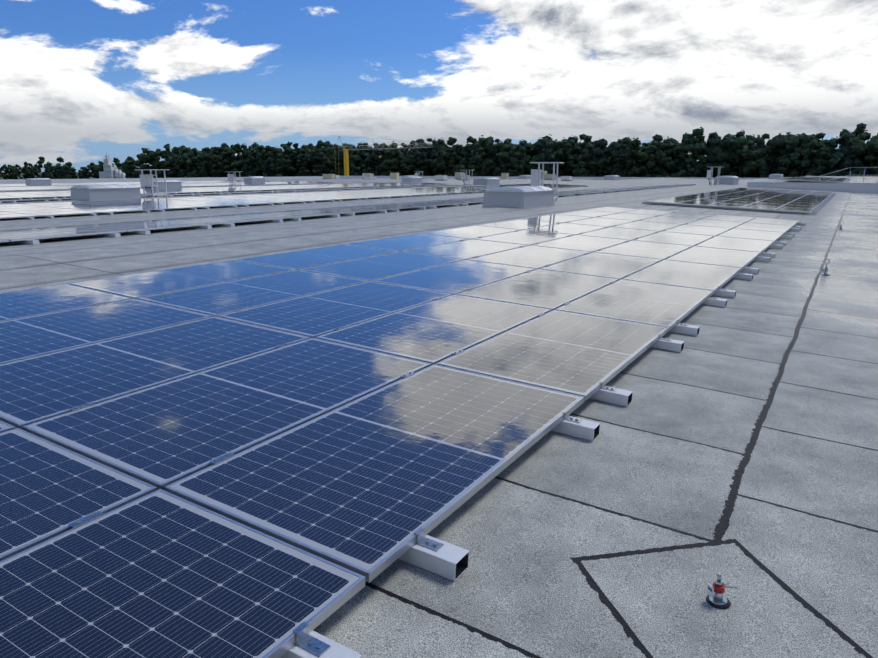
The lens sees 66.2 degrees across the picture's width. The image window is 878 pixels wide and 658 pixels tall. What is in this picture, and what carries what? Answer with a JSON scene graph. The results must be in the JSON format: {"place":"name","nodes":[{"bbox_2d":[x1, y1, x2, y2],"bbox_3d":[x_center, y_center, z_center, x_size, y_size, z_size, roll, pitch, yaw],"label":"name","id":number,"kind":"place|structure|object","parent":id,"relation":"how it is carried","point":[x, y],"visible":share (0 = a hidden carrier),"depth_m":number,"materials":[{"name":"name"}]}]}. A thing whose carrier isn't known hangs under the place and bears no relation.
{"place":"outdoors","nodes":[
{"label":"outdoors","id":0,"kind":"place"},
{"bbox_2d":[25,178,50,183],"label":"skylight","id":1,"kind":"object","parent":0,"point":[36,180],"visible":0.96,"depth_m":87.03},
{"bbox_2d":[0,172,95,179],"bbox_3d":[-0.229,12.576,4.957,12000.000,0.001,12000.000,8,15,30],"label":"ground","id":2,"kind":"structure","parent":0,"point":[1,178],"depth_m":1556.90,"materials":[{"name":"green plant"}]},
{"bbox_2d":[0,154,150,179],"bbox_3d":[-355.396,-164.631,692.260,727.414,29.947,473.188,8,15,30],"label":"forest","id":3,"kind":"object","parent":2,"relation":"on","point":[128,166],"visible":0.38,"depth_m":669.24,"materials":[{"name":"green plant"}]},
{"bbox_2d":[99,153,124,178],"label":"tower","id":4,"kind":"structure","parent":2,"relation":"on","point":[111,170],"depth_m":613.54,"materials":[{"name":"grey metal"}]},
{"bbox_2d":[335,136,430,175],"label":"crane","id":5,"kind":"object","parent":2,"relation":"on","point":[346,162],"visible":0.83,"depth_m":163.95,"materials":[{"name":"yellow metal"}]},
{"bbox_2d":[132,122,877,177],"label":"forest","id":6,"kind":"object","parent":2,"relation":"on","point":[739,155],"visible":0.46,"depth_m":204.23,"materials":[{"name":"green plant"}]},
{"bbox_2d":[243,177,264,181],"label":"skylight","id":7,"kind":"object","parent":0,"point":[254,179],"visible":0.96,"depth_m":91.48},
{"bbox_2d":[402,177,421,181],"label":"skylight","id":8,"kind":"object","parent":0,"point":[411,179],"visible":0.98,"depth_m":87.61},
{"bbox_2d":[0,177,877,657],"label":"roof","id":9,"kind":"structure","parent":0,"point":[734,443],"depth_m":3.17,"materials":[{"name":"grey concrete"}]},
{"bbox_2d":[69,184,141,200],"bbox_3d":[-15.338,-6.183,31.046,1.520,0.961,2.620,8,15,30],"label":"skylight","id":10,"kind":"object","parent":9,"relation":"on","point":[105,192],"visible":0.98,"depth_m":30.30},
{"bbox_2d":[0,180,272,186],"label":"solar panels","id":11,"kind":"object","parent":9,"relation":"on","point":[50,184],"visible":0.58,"depth_m":88.03,"materials":[{"name":"blue glass"}]},
{"bbox_2d":[135,169,166,197],"bbox_3d":[-14.110,-7.054,33.304,1.001,1.635,1.300,4,14,16],"label":"inverter stand","id":12,"kind":"object","parent":9,"relation":"on","point":[146,181],"visible":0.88,"depth_m":33.13,"materials":[{"name":"white metal"}]},
{"bbox_2d":[0,181,333,190],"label":"solar panels","id":13,"kind":"object","parent":9,"relation":"on","point":[138,185],"visible":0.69,"depth_m":77.97,"materials":[{"name":"blue glass"}]},
{"bbox_2d":[153,180,181,188],"bbox_3d":[-23.307,-12.115,56.890,1.520,0.961,2.620,8,15,30],"label":"skylight","id":14,"kind":"object","parent":9,"relation":"on","point":[172,183],"visible":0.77,"depth_m":56.57},
{"bbox_2d":[0,182,377,191],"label":"solar panels","id":15,"kind":"object","parent":9,"relation":"on","point":[199,186],"visible":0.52,"depth_m":67.15,"materials":[{"name":"blue glass"}]},
{"bbox_2d":[0,182,446,199],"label":"solar panels","id":16,"kind":"object","parent":9,"relation":"on","point":[32,195],"visible":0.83,"depth_m":56.19,"materials":[{"name":"blue glass"}]},
{"bbox_2d":[0,184,472,202],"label":"solar panels","id":17,"kind":"object","parent":9,"relation":"on","point":[12,201],"visible":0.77,"depth_m":41.77,"materials":[{"name":"blue glass"}]},
{"bbox_2d":[0,183,587,219],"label":"solar panels","id":18,"kind":"object","parent":9,"relation":"on","point":[30,211],"visible":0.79,"depth_m":29.58,"materials":[{"name":"blue glass"}]},
{"bbox_2d":[0,184,695,244],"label":"solar panels","id":19,"kind":"object","parent":9,"relation":"on","point":[29,236],"visible":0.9,"depth_m":16.54,"materials":[{"name":"blue glass"}]},
{"bbox_2d":[0,0,877,171],"label":"sky","id":20,"kind":"structure","parent":0,"point":[82,81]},
{"bbox_2d":[473,177,499,184],"bbox_3d":[4.430,-13.622,62.635,1.520,0.961,2.620,8,15,30],"label":"skylight","id":21,"kind":"object","parent":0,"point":[487,181],"visible":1,"depth_m":61.76},
{"bbox_2d":[518,175,530,178],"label":"skylight","id":22,"kind":"object","parent":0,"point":[524,176],"visible":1,"depth_m":117.44},
{"bbox_2d":[604,175,619,179],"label":"skylight","id":23,"kind":"object","parent":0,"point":[611,177],"visible":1,"depth_m":93.27},
{"bbox_2d":[713,176,738,184],"bbox_3d":[22.803,-11.678,53.400,1.520,0.961,2.620,8,15,30],"label":"skylight","id":24,"kind":"object","parent":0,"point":[729,180],"visible":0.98,"depth_m":52.35},
{"bbox_2d":[768,174,782,178],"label":"skylight","id":25,"kind":"object","parent":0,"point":[775,176],"visible":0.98,"depth_m":83.93},
{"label":"hall walls","id":26,"kind":"object","parent":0,"visible":0},
{"bbox_2d":[0,176,762,183],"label":"parapet","id":27,"kind":"structure","parent":26,"relation":"on","point":[16,181],"depth_m":123.86,"materials":[{"name":"grey concrete"}]},
{"bbox_2d":[227,172,240,185],"bbox_3d":[-19.322,-14.023,63.554,1.001,1.635,1.300,4,14,16],"label":"inverter stand","id":28,"kind":"object","parent":27,"relation":"on","point":[230,177],"visible":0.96,"depth_m":63.48,"materials":[{"name":"white metal"}]},
{"bbox_2d":[323,174,334,178],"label":"material stack","id":29,"kind":"object","parent":27,"relation":"on","point":[328,176],"visible":0.98,"depth_m":137.66,"materials":[{"name":"beige wood"}]},
{"bbox_2d":[364,177,375,179],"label":"skylight","id":30,"kind":"object","parent":27,"relation":"on","point":[368,178],"visible":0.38,"depth_m":129.47,"materials":[{"name":"white plastic"}]},
{"bbox_2d":[390,173,398,178],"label":"material stack","id":31,"kind":"object","parent":27,"relation":"on","point":[394,175],"visible":0.83,"depth_m":129.64,"materials":[{"name":"beige wood"}]},
{"bbox_2d":[0,207,805,657],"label":"solar panels","id":32,"kind":"object","parent":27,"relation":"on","point":[280,455],"visible":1,"depth_m":3.61,"materials":[{"name":"blue glass"}]},
{"bbox_2d":[414,171,423,180],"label":"inverter stand","id":33,"kind":"object","parent":27,"relation":"on","point":[416,174],"visible":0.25,"depth_m":89.87,"materials":[{"name":"white metal"}]},
{"bbox_2d":[435,175,446,180],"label":"skylight","id":34,"kind":"object","parent":27,"relation":"on","point":[441,177],"visible":0.96,"depth_m":120.71,"materials":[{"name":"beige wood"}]},
{"bbox_2d":[455,172,462,178],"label":"material stack","id":35,"kind":"object","parent":27,"relation":"on","point":[457,174],"visible":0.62,"depth_m":131.56,"materials":[{"name":"beige wood"}]},
{"bbox_2d":[461,170,472,184],"bbox_3d":[2.537,-13.318,59.906,1.001,1.635,1.300,4,14,16],"label":"inverter stand","id":36,"kind":"object","parent":27,"relation":"on","point":[463,176],"visible":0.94,"depth_m":59.74,"materials":[{"name":"white metal"}]},
{"bbox_2d":[501,173,508,178],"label":"material stack","id":37,"kind":"object","parent":27,"relation":"on","point":[504,175],"visible":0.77,"depth_m":125.75,"materials":[{"name":"beige wood"}]},
{"bbox_2d":[482,186,554,207],"bbox_3d":[2.515,-4.010,20.987,1.420,0.891,2.420,8,15,30],"label":"skylight","id":38,"kind":"object","parent":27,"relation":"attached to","point":[523,196],"visible":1,"depth_m":20.12},
{"bbox_2d":[530,162,563,200],"bbox_3d":[3.691,-4.895,23.154,1.001,1.635,1.300,4,14,16],"label":"inverter stand","id":39,"kind":"object","parent":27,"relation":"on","point":[535,177],"visible":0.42,"depth_m":22.86,"materials":[{"name":"white metal"}]},
{"bbox_2d":[544,174,555,179],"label":"material stack","id":40,"kind":"object","parent":27,"relation":"on","point":[548,176],"visible":0.79,"depth_m":116.23,"materials":[{"name":"beige wood"}]},
{"bbox_2d":[561,176,571,180],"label":"skylight","id":41,"kind":"object","parent":27,"relation":"on","point":[566,178],"visible":0.98,"depth_m":113.88,"materials":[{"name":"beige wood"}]},
{"bbox_2d":[707,167,720,184],"bbox_3d":[20.338,-11.159,49.756,1.001,1.635,1.300,4,14,16],"label":"inverter stand","id":42,"kind":"object","parent":27,"relation":"on","point":[709,172],"visible":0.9,"depth_m":49.47,"materials":[{"name":"white metal"}]},
{"bbox_2d":[706,573,736,608],"bbox_3d":[0.944,0.870,2.262,0.084,0.106,0.080,-10,17,-37],"label":"anchor","id":43,"kind":"object","parent":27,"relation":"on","point":[715,598],"visible":1,"depth_m":2.25,"materials":[{"name":"silver metal"}]},
{"bbox_2d":[642,188,836,214],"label":"solar panels","id":44,"kind":"object","parent":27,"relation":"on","point":[783,201],"visible":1,"depth_m":26.73,"materials":[{"name":"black glass"}]},
{"bbox_2d":[747,176,877,193],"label":"roof upstand","id":45,"kind":"object","parent":27,"relation":"attached to","point":[857,187],"visible":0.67,"depth_m":45.71,"materials":[{"name":"grey concrete"}]},
{"bbox_2d":[765,176,877,182],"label":"roof","id":46,"kind":"structure","parent":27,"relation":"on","point":[867,179],"depth_m":64.44,"materials":[{"name":"grey concrete"}]},
{"bbox_2d":[776,176,848,182],"bbox_3d":[33.764,-13.340,59.875,4.500,0.105,24.820,11,17,30],"label":"array","id":47,"kind":"object","parent":46,"relation":"on","point":[822,179],"visible":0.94,"depth_m":53.25,"materials":[{"name":"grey glass"}]},
{"bbox_2d":[819,167,877,182],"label":"guard rail","id":48,"kind":"object","parent":46,"relation":"on","point":[850,172],"visible":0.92,"depth_m":49.30,"materials":[{"name":"silver metal"}]},
{"bbox_2d":[822,259,829,275],"bbox_3d":[5.380,-0.863,9.347,0.110,0.229,0.112,0,13,12],"label":"anchor","id":49,"kind":"object","parent":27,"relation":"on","point":[825,270],"visible":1,"depth_m":9.34,"materials":[{"name":"silver metal"}]}
]}

